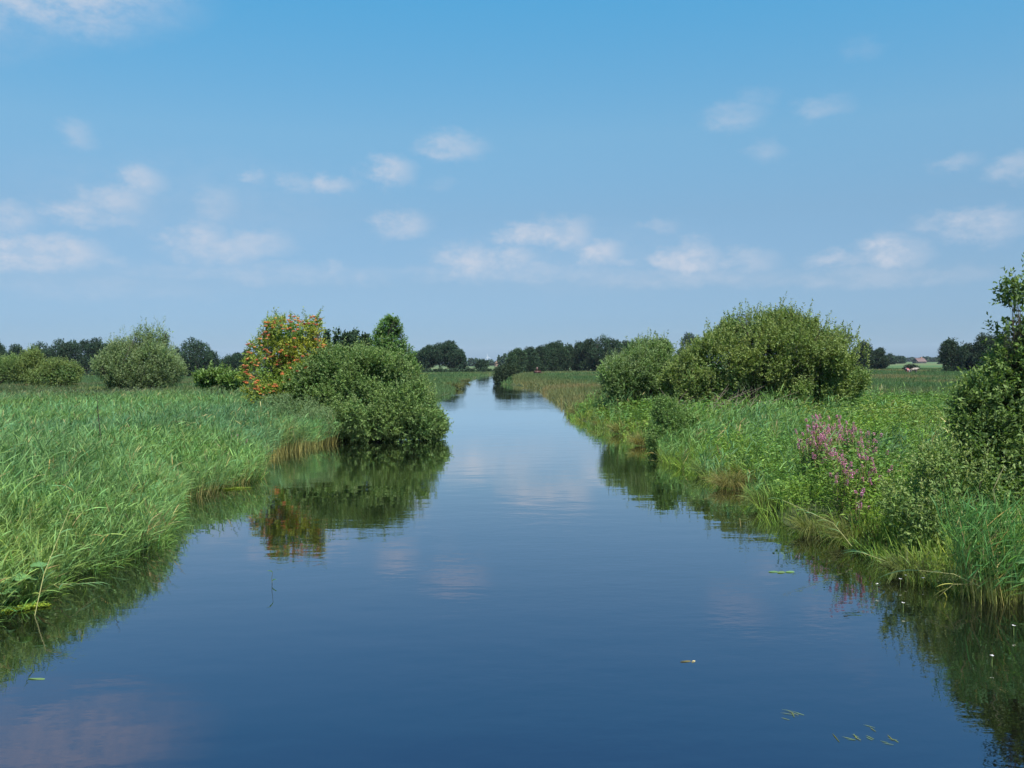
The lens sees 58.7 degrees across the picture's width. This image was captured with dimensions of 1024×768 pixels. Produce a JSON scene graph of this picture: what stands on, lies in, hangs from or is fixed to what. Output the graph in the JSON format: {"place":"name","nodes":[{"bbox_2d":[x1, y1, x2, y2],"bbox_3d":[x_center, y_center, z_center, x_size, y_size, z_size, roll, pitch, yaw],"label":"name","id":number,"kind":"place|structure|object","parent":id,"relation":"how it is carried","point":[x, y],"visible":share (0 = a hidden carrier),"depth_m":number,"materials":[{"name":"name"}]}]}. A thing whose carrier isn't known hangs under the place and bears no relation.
{"place":"outdoors","nodes":[
{"label":"outdoors","id":0,"kind":"place"},
{"bbox_2d":[0,374,1023,767],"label":"water","id":1,"kind":"structure","parent":0,"point":[512,576],"depth_m":11.81,"materials":[{"name":"liquid"}]},
{"bbox_2d":[0,602,50,612],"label":"duckweed mat","id":2,"kind":"object","parent":1,"relation":"on","point":[34,605],"visible":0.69,"depth_m":13.23,"materials":[{"name":"green plant"}]},
{"bbox_2d":[34,505,83,615],"bbox_3d":[-6.943,2.621,13.889,0.412,1.243,2.216,-1,1,-15],"label":"bent reed","id":3,"kind":"object","parent":1,"relation":"on","point":[51,558],"visible":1,"depth_m":13.27,"materials":[{"name":"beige plant"}]},
{"bbox_2d":[48,582,106,588],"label":"bent reed","id":4,"kind":"object","parent":1,"relation":"on","point":[61,584],"visible":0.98,"depth_m":13.87,"materials":[{"name":"green plant"}]},
{"bbox_2d":[175,411,347,497],"bbox_3d":[-8.553,2.033,32.995,2.720,1.681,19.476,0,1,0],"label":"reed fringe","id":5,"kind":"object","parent":1,"relation":"in","point":[299,434],"visible":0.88,"depth_m":33.75,"materials":[{"name":"plant"}]},
{"bbox_2d":[0,362,1023,605],"bbox_3d":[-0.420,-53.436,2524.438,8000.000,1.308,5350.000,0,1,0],"label":"ground","id":6,"kind":"structure","parent":0,"point":[928,365],"depth_m":20.30,"materials":[{"name":"plant"}]},
{"bbox_2d":[0,343,9,357],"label":"broadleaf tree","id":7,"kind":"object","parent":6,"relation":"on","point":[3,351],"visible":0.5,"depth_m":299.36,"materials":[{"name":"green plant"}]},
{"bbox_2d":[0,351,23,386],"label":"willow bush","id":8,"kind":"object","parent":6,"relation":"on","point":[5,361],"visible":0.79,"depth_m":91.21,"materials":[{"name":"green plant"}]},
{"bbox_2d":[8,344,24,360],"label":"broadleaf tree","id":9,"kind":"object","parent":6,"relation":"on","point":[16,349],"visible":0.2,"depth_m":318.80,"materials":[{"name":"green plant"}]},
{"bbox_2d":[0,562,46,601],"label":"butterbur plant","id":10,"kind":"object","parent":6,"relation":"on","point":[37,564],"visible":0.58,"depth_m":13.27,"materials":[{"name":"green plant"}]},
{"bbox_2d":[5,343,48,386],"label":"willow bush","id":11,"kind":"object","parent":6,"relation":"on","point":[29,357],"visible":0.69,"depth_m":91.19,"materials":[{"name":"green plant"}]},
{"bbox_2d":[32,341,50,359],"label":"broadleaf tree","id":12,"kind":"object","parent":6,"relation":"on","point":[39,344],"visible":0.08,"depth_m":299.02,"materials":[{"name":"green plant"}]},
{"bbox_2d":[19,355,85,388],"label":"willow bush","id":13,"kind":"object","parent":6,"relation":"on","point":[51,373],"visible":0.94,"depth_m":91.40,"materials":[{"name":"green plant"}]},
{"bbox_2d":[40,338,70,368],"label":"broadleaf tree","id":14,"kind":"object","parent":6,"relation":"on","point":[52,349],"visible":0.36,"depth_m":297.18,"materials":[{"name":"green plant"}]},
{"bbox_2d":[57,339,87,375],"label":"broadleaf tree","id":15,"kind":"object","parent":6,"relation":"on","point":[71,348],"visible":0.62,"depth_m":298.87,"materials":[{"name":"green plant"}]},
{"bbox_2d":[76,338,92,374],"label":"broadleaf tree","id":16,"kind":"object","parent":6,"relation":"on","point":[82,344],"visible":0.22,"depth_m":308.76,"materials":[{"name":"green plant"}]},
{"bbox_2d":[83,337,109,374],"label":"broadleaf tree","id":17,"kind":"object","parent":6,"relation":"on","point":[94,347],"visible":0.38,"depth_m":298.21,"materials":[{"name":"green plant"}]},
{"bbox_2d":[88,315,190,390],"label":"grey willow bush","id":18,"kind":"object","parent":6,"relation":"on","point":[149,372],"visible":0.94,"depth_m":80.62,"materials":[{"name":"green plant"}]},
{"bbox_2d":[0,383,331,627],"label":"reed bed","id":19,"kind":"object","parent":6,"relation":"on","point":[120,480],"visible":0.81,"depth_m":20.24,"materials":[{"name":"plant"}]},
{"bbox_2d":[178,337,212,376],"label":"alder tree","id":20,"kind":"object","parent":6,"relation":"on","point":[192,358],"visible":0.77,"depth_m":248.25,"materials":[{"name":"green plant"}]},
{"bbox_2d":[201,350,220,369],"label":"broadleaf tree","id":21,"kind":"object","parent":6,"relation":"on","point":[214,359],"visible":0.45,"depth_m":253.94,"materials":[{"name":"green plant"}]},
{"bbox_2d":[189,360,251,395],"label":"bramble bush","id":22,"kind":"object","parent":6,"relation":"on","point":[223,377],"visible":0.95,"depth_m":61.38,"materials":[{"name":"green plant"}]},
{"bbox_2d":[220,353,235,368],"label":"broadleaf tree","id":23,"kind":"object","parent":6,"relation":"on","point":[226,360],"visible":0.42,"depth_m":298.49,"materials":[{"name":"green plant"}]},
{"bbox_2d":[228,352,242,372],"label":"broadleaf tree","id":24,"kind":"object","parent":6,"relation":"on","point":[236,357],"visible":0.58,"depth_m":297.93,"materials":[{"name":"green plant"}]},
{"bbox_2d":[236,305,332,403],"bbox_3d":[-11.025,-0.659,44.981,5.102,6.456,4.809,0,1,0],"label":"rowan tree","id":25,"kind":"object","parent":6,"relation":"on","point":[292,349],"visible":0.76,"depth_m":44.47,"materials":[{"name":"green plant"}]},
{"bbox_2d":[258,391,339,436],"bbox_3d":[-9.898,1.473,41.416,2.953,2.279,5.773,-1,2,-32],"label":"creeping willow","id":26,"kind":"object","parent":6,"relation":"on","point":[284,402],"visible":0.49,"depth_m":40.47,"materials":[{"name":"green plant"}]},
{"bbox_2d":[322,328,330,347],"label":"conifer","id":27,"kind":"object","parent":6,"relation":"on","point":[327,335],"visible":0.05,"depth_m":124.63,"materials":[{"name":"green plant"}]},
{"bbox_2d":[331,327,341,347],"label":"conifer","id":28,"kind":"object","parent":6,"relation":"on","point":[336,336],"visible":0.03,"depth_m":124.56,"materials":[{"name":"green plant"}]},
{"bbox_2d":[336,329,357,348],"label":"broadleaf tree","id":29,"kind":"object","parent":6,"relation":"on","point":[350,339],"visible":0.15,"depth_m":117.30,"materials":[{"name":"green plant"}]},
{"bbox_2d":[354,331,372,346],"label":"broadleaf tree","id":30,"kind":"object","parent":6,"relation":"on","point":[362,336],"visible":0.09,"depth_m":117.47,"materials":[{"name":"green plant"}]},
{"bbox_2d":[282,331,453,442],"bbox_3d":[-6.968,0.180,42.892,8.574,5.500,6.920,0,1,0],"label":"sallow bush","id":31,"kind":"object","parent":6,"relation":"on","point":[382,377],"visible":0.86,"depth_m":41.87,"materials":[{"name":"green plant"}]},
{"bbox_2d":[368,313,419,377],"bbox_3d":[-8.145,-1.249,60.142,4.225,6.905,3.356,0,2,34],"label":"alder tree","id":32,"kind":"object","parent":6,"relation":"on","point":[390,332],"visible":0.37,"depth_m":59.65,"materials":[{"name":"green plant"}]},
{"bbox_2d":[412,350,429,369],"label":"broadleaf tree","id":33,"kind":"object","parent":6,"relation":"on","point":[422,361],"visible":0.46,"depth_m":327.21,"materials":[{"name":"green plant"}]},
{"bbox_2d":[419,344,437,368],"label":"broadleaf tree","id":34,"kind":"object","parent":6,"relation":"on","point":[425,351],"visible":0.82,"depth_m":327.55,"materials":[{"name":"green plant"}]},
{"bbox_2d":[430,342,446,368],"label":"broadleaf tree","id":35,"kind":"object","parent":6,"relation":"on","point":[440,356],"visible":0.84,"depth_m":327.04,"materials":[{"name":"green plant"}]},
{"bbox_2d":[439,340,458,368],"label":"broadleaf tree","id":36,"kind":"object","parent":6,"relation":"on","point":[450,349],"visible":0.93,"depth_m":327.24,"materials":[{"name":"green plant"}]},
{"bbox_2d":[443,380,463,388],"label":"sedge tussock","id":37,"kind":"object","parent":6,"relation":"on","point":[456,385],"visible":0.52,"depth_m":124.96,"materials":[{"name":"plant"}]},
{"bbox_2d":[448,348,467,369],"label":"broadleaf tree","id":38,"kind":"object","parent":6,"relation":"on","point":[461,357],"visible":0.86,"depth_m":328.12,"materials":[{"name":"green plant"}]},
{"bbox_2d":[420,367,496,372],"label":"hedge","id":39,"kind":"object","parent":6,"relation":"on","point":[468,369],"visible":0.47,"depth_m":315.75,"materials":[{"name":"plant"}]},
{"bbox_2d":[472,358,489,369],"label":"round tree","id":40,"kind":"object","parent":6,"relation":"on","point":[481,363],"visible":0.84,"depth_m":388.77,"materials":[{"name":"green plant"}]},
{"bbox_2d":[1,367,999,411],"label":"meadow grass","id":41,"kind":"structure","parent":6,"relation":"on","point":[570,387],"depth_m":135.73,"materials":[{"name":"plant"}]},
{"bbox_2d":[491,362,521,383],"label":"bank shrub","id":42,"kind":"object","parent":6,"relation":"on","point":[504,371],"visible":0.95,"depth_m":158.08,"materials":[{"name":"green plant"}]},
{"bbox_2d":[505,352,517,364],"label":"broadleaf tree","id":43,"kind":"object","parent":6,"relation":"on","point":[510,358],"visible":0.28,"depth_m":268.92,"materials":[{"name":"green plant"}]},
{"bbox_2d":[510,347,526,372],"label":"broadleaf tree","id":44,"kind":"object","parent":6,"relation":"on","point":[520,355],"visible":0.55,"depth_m":283.51,"materials":[{"name":"green plant"}]},
{"bbox_2d":[522,346,541,372],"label":"broadleaf tree","id":45,"kind":"object","parent":6,"relation":"on","point":[533,361],"visible":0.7,"depth_m":298.18,"materials":[{"name":"green plant"}]},
{"bbox_2d":[129,353,942,366],"bbox_3d":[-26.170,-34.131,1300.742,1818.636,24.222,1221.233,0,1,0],"label":"distant treeline","id":46,"kind":"object","parent":6,"relation":"on","point":[471,361],"visible":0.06,"depth_m":1096.26,"materials":[{"name":"plant"}]},
{"bbox_2d":[527,345,551,372],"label":"broadleaf tree","id":47,"kind":"object","parent":6,"relation":"on","point":[545,360],"visible":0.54,"depth_m":308.89,"materials":[{"name":"green plant"}]},
{"bbox_2d":[541,342,561,370],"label":"broadleaf tree","id":48,"kind":"object","parent":6,"relation":"on","point":[552,353],"visible":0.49,"depth_m":317.25,"materials":[{"name":"green plant"}]},
{"bbox_2d":[547,340,571,370],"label":"broadleaf tree","id":49,"kind":"object","parent":6,"relation":"on","point":[563,352],"visible":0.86,"depth_m":318.03,"materials":[{"name":"green plant"}]},
{"bbox_2d":[562,342,577,370],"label":"broadleaf tree","id":50,"kind":"object","parent":6,"relation":"on","point":[570,347],"visible":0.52,"depth_m":323.22,"materials":[{"name":"green plant"}]},
{"bbox_2d":[563,404,589,416],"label":"sedge tussock","id":51,"kind":"object","parent":6,"relation":"on","point":[568,411],"visible":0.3,"depth_m":59.28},
{"bbox_2d":[570,340,586,370],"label":"broadleaf tree","id":52,"kind":"object","parent":6,"relation":"on","point":[574,364],"visible":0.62,"depth_m":322.42,"materials":[{"name":"green plant"}]},
{"bbox_2d":[577,338,600,370],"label":"broadleaf tree","id":53,"kind":"object","parent":6,"relation":"on","point":[584,348],"visible":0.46,"depth_m":318.70,"materials":[{"name":"green plant"}]},
{"bbox_2d":[584,334,615,370],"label":"broadleaf tree","id":54,"kind":"object","parent":6,"relation":"on","point":[595,352],"visible":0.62,"depth_m":313.24,"materials":[{"name":"green plant"}]},
{"bbox_2d":[604,337,624,353],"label":"broadleaf tree","id":55,"kind":"object","parent":6,"relation":"on","point":[615,345],"visible":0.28,"depth_m":318.99,"materials":[{"name":"green plant"}]},
{"bbox_2d":[602,417,644,433],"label":"sedge tussock","id":56,"kind":"object","parent":6,"relation":"on","point":[614,428],"visible":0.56,"depth_m":44.47,"materials":[{"name":"plant"}]},
{"bbox_2d":[623,429,646,446],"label":"sedge tussock","id":57,"kind":"object","parent":6,"relation":"on","point":[635,439],"visible":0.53,"depth_m":38.08,"materials":[{"name":"plant"}]},
{"bbox_2d":[594,327,679,405],"bbox_3d":[7.785,-0.673,54.960,5.683,5.514,4.932,0,1,0],"label":"willow bush","id":58,"kind":"object","parent":6,"relation":"on","point":[639,367],"visible":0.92,"depth_m":53.89,"materials":[{"name":"green plant"}]},
{"bbox_2d":[642,388,712,454],"bbox_3d":[6.298,1.513,34.755,2.901,2.774,2.275,-1,2,-31],"label":"dark shrub","id":59,"kind":"object","parent":6,"relation":"on","point":[660,413],"visible":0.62,"depth_m":34.40,"materials":[{"name":"green plant"}]},
{"bbox_2d":[676,332,700,365],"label":"broadleaf tree","id":60,"kind":"object","parent":6,"relation":"on","point":[691,335],"visible":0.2,"depth_m":329.07,"materials":[{"name":"green plant"}]},
{"bbox_2d":[682,457,727,476],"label":"sedge tussock","id":61,"kind":"object","parent":6,"relation":"on","point":[696,469],"visible":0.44,"depth_m":27.76,"materials":[{"name":"plant"}]},
{"bbox_2d":[698,468,755,490],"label":"sedge tussock","id":62,"kind":"object","parent":6,"relation":"on","point":[723,481],"visible":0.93,"depth_m":25.03,"materials":[{"name":"plant"}]},
{"bbox_2d":[660,386,796,411],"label":"shrubs","id":63,"kind":"object","parent":6,"relation":"on","point":[730,399],"visible":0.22,"depth_m":46.19,"materials":[{"name":"plant"}]},
{"bbox_2d":[711,462,773,488],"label":"sedge tussock","id":64,"kind":"object","parent":6,"relation":"on","point":[733,472],"visible":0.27,"depth_m":25.51,"materials":[{"name":"plant"}]},
{"bbox_2d":[655,291,875,409],"bbox_3d":[14.063,-1.486,50.408,12.187,7.246,6.853,0,1,0],"label":"willow thicket","id":65,"kind":"object","parent":6,"relation":"on","point":[758,350],"visible":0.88,"depth_m":48.79,"materials":[{"name":"green plant"}]},
{"bbox_2d":[734,485,801,511],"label":"sedge tussock","id":66,"kind":"object","parent":6,"relation":"on","point":[761,498],"visible":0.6,"depth_m":21.41,"materials":[{"name":"plant"}]},
{"bbox_2d":[565,381,992,501],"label":"bank reeds","id":67,"kind":"object","parent":6,"relation":"on","point":[744,417],"visible":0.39,"depth_m":32.48,"materials":[{"name":"plant"}]},
{"bbox_2d":[576,385,1023,551],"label":"bank herbs","id":68,"kind":"object","parent":6,"relation":"on","point":[904,411],"visible":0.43,"depth_m":27.16,"materials":[{"name":"green plant"}]},
{"bbox_2d":[817,423,835,462],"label":"purple loosestrife","id":69,"kind":"object","parent":68,"relation":"on","point":[818,438],"visible":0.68,"depth_m":22.38,"materials":[{"name":"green plant"}]},
{"bbox_2d":[794,419,812,461],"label":"purple loosestrife","id":70,"kind":"object","parent":6,"relation":"on","point":[806,435],"visible":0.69,"depth_m":24.14,"materials":[{"name":"green plant"}]},
{"bbox_2d":[797,432,810,474],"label":"purple loosestrife","id":71,"kind":"object","parent":6,"relation":"on","point":[798,446],"visible":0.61,"depth_m":22.96,"materials":[{"name":"green plant"}]},
{"bbox_2d":[768,498,851,545],"bbox_3d":[5.586,2.500,16.903,1.518,0.762,0.800,0,1,30],"label":"bent reed","id":72,"kind":"object","parent":6,"relation":"on","point":[818,520],"visible":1,"depth_m":16.88,"materials":[{"name":"brown plant"}]},
{"bbox_2d":[807,424,821,468],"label":"purple loosestrife","id":73,"kind":"object","parent":6,"relation":"on","point":[810,449],"visible":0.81,"depth_m":22.39,"materials":[{"name":"green plant"}]},
{"bbox_2d":[780,502,849,539],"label":"sedge tussock","id":74,"kind":"object","parent":6,"relation":"on","point":[806,527],"visible":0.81,"depth_m":18.19,"materials":[{"name":"plant"}]},
{"bbox_2d":[806,433,826,481],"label":"purple loosestrife","id":75,"kind":"object","parent":6,"relation":"on","point":[818,465],"visible":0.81,"depth_m":22.30,"materials":[{"name":"green plant"}]},
{"bbox_2d":[812,443,834,488],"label":"purple loosestrife","id":76,"kind":"object","parent":6,"relation":"on","point":[813,456],"visible":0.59,"depth_m":21.62,"materials":[{"name":"green plant"}]},
{"bbox_2d":[814,441,842,486],"bbox_3d":[7.484,1.988,21.531,0.717,1.303,0.332,0,1,9],"label":"purple loosestrife","id":77,"kind":"object","parent":6,"relation":"on","point":[826,458],"visible":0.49,"depth_m":21.49,"materials":[{"name":"green plant"}]},
{"bbox_2d":[822,434,841,471],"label":"purple loosestrife","id":78,"kind":"object","parent":6,"relation":"on","point":[824,438],"visible":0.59,"depth_m":21.92,"materials":[{"name":"green plant"}]},
{"bbox_2d":[829,452,851,507],"bbox_3d":[6.739,1.954,18.556,0.588,1.168,0.313,-1,2,-36],"label":"purple loosestrife","id":79,"kind":"object","parent":6,"relation":"on","point":[847,475],"visible":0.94,"depth_m":18.55,"materials":[{"name":"green plant"}]},
{"bbox_2d":[829,461,852,518],"bbox_3d":[6.664,2.163,18.558,0.349,1.204,0.545,-1,1,-17],"label":"purple loosestrife","id":80,"kind":"object","parent":6,"relation":"on","point":[836,486],"visible":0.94,"depth_m":18.51,"materials":[{"name":"green plant"}]},
{"bbox_2d":[827,415,855,459],"bbox_3d":[8.574,1.509,23.668,0.717,1.382,0.332,1,2,45],"label":"purple loosestrife","id":81,"kind":"object","parent":6,"relation":"on","point":[841,433],"visible":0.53,"depth_m":23.61,"materials":[{"name":"green plant"}]},
{"bbox_2d":[831,425,856,467],"bbox_3d":[8.353,1.679,22.820,0.336,1.302,0.624,-1,1,-29],"label":"purple loosestrife","id":82,"kind":"object","parent":6,"relation":"on","point":[842,446],"visible":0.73,"depth_m":22.80,"materials":[{"name":"green plant"}]},
{"bbox_2d":[838,455,868,514],"bbox_3d":[6.977,2.067,18.628,0.593,1.242,0.319,0,1,25],"label":"purple loosestrife","id":83,"kind":"object","parent":6,"relation":"on","point":[852,474],"visible":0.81,"depth_m":18.60,"materials":[{"name":"green plant"}]},
{"bbox_2d":[811,510,896,549],"bbox_3d":[6.540,2.812,17.298,1.896,0.980,1.858,0,1,0],"label":"sedge tussock","id":84,"kind":"object","parent":6,"relation":"on","point":[838,533],"visible":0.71,"depth_m":17.25,"materials":[{"name":"plant"}]},
{"bbox_2d":[852,488,869,530],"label":"purple loosestrife","id":85,"kind":"object","parent":6,"relation":"on","point":[859,513],"visible":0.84,"depth_m":17.51,"materials":[{"name":"green plant"}]},
{"bbox_2d":[856,437,867,480],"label":"purple loosestrife","id":86,"kind":"object","parent":6,"relation":"on","point":[862,445],"visible":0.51,"depth_m":21.32,"materials":[{"name":"green plant"}]},
{"bbox_2d":[850,340,876,368],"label":"broadleaf tree","id":87,"kind":"object","parent":6,"relation":"on","point":[863,362],"visible":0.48,"depth_m":298.10,"materials":[{"name":"green plant"}]},
{"bbox_2d":[861,464,880,517],"bbox_3d":[7.235,2.237,18.553,0.313,1.168,0.587,-1,1,-18],"label":"purple loosestrife","id":88,"kind":"object","parent":6,"relation":"on","point":[869,480],"visible":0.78,"depth_m":18.52,"materials":[{"name":"green plant"}]},
{"bbox_2d":[864,431,881,467],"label":"purple loosestrife","id":89,"kind":"object","parent":6,"relation":"on","point":[866,436],"visible":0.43,"depth_m":22.23,"materials":[{"name":"green plant"}]},
{"bbox_2d":[858,454,892,509],"bbox_3d":[7.402,2.040,18.554,0.682,1.243,0.316,1,2,45],"label":"purple loosestrife","id":90,"kind":"object","parent":6,"relation":"on","point":[891,466],"visible":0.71,"depth_m":18.52,"materials":[{"name":"green plant"}]},
{"bbox_2d":[870,347,890,368],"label":"broadleaf tree","id":91,"kind":"object","parent":6,"relation":"on","point":[882,360],"visible":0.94,"depth_m":298.15,"materials":[{"name":"green plant"}]},
{"bbox_2d":[887,353,897,364],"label":"broadleaf tree","id":92,"kind":"object","parent":6,"relation":"on","point":[893,359],"visible":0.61,"depth_m":697.39,"materials":[{"name":"green plant"}]},
{"bbox_2d":[895,354,906,363],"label":"broadleaf tree","id":93,"kind":"object","parent":6,"relation":"on","point":[902,359],"visible":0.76,"depth_m":845.52,"materials":[{"name":"green plant"}]},
{"bbox_2d":[864,544,957,585],"bbox_3d":[6.394,2.927,14.668,1.464,0.756,1.407,0,1,18],"label":"sedge tussock","id":94,"kind":"object","parent":6,"relation":"on","point":[892,567],"visible":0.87,"depth_m":14.57,"materials":[{"name":"plant"}]},
{"bbox_2d":[879,570,980,586],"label":"bent reed","id":95,"kind":"object","parent":6,"relation":"on","point":[932,572],"visible":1,"depth_m":13.48,"materials":[{"name":"green plant"}]},
{"bbox_2d":[875,412,1023,567],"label":"creeping willow","id":96,"kind":"object","parent":6,"relation":"on","point":[921,510],"visible":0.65,"depth_m":15.81,"materials":[{"name":"green plant"}]},
{"bbox_2d":[935,336,971,371],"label":"broadleaf tree","id":97,"kind":"object","parent":6,"relation":"on","point":[952,355],"visible":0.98,"depth_m":228.95,"materials":[{"name":"green plant"}]},
{"bbox_2d":[961,342,974,370],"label":"broadleaf tree","id":98,"kind":"object","parent":6,"relation":"on","point":[967,363],"visible":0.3,"depth_m":243.39,"materials":[{"name":"green plant"}]},
{"bbox_2d":[930,459,1023,605],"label":"reed clump","id":99,"kind":"object","parent":6,"relation":"on","point":[998,554],"visible":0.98,"depth_m":13.20,"materials":[{"name":"plant"}]},
{"bbox_2d":[935,252,1023,506],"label":"grey willow bush","id":100,"kind":"object","parent":6,"relation":"on","point":[982,423],"visible":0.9,"depth_m":16.82,"materials":[{"name":"green plant"}]},
{"bbox_2d":[970,332,994,368],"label":"broadleaf tree","id":101,"kind":"object","parent":6,"relation":"on","point":[977,348],"visible":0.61,"depth_m":238.83,"materials":[{"name":"green plant"}]},
{"bbox_2d":[987,331,1010,357],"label":"broadleaf tree","id":102,"kind":"object","parent":6,"relation":"on","point":[994,337],"visible":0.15,"depth_m":238.84,"materials":[{"name":"green plant"}]},
{"bbox_2d":[978,555,1023,594],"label":"butterbur plant","id":103,"kind":"object","parent":6,"relation":"on","point":[1021,579],"visible":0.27,"depth_m":13.23,"materials":[{"name":"green plant"}]},
{"bbox_2d":[0,0,1023,363],"label":"sky","id":104,"kind":"structure","parent":0,"point":[493,178],"materials":[{"name":"blue"}]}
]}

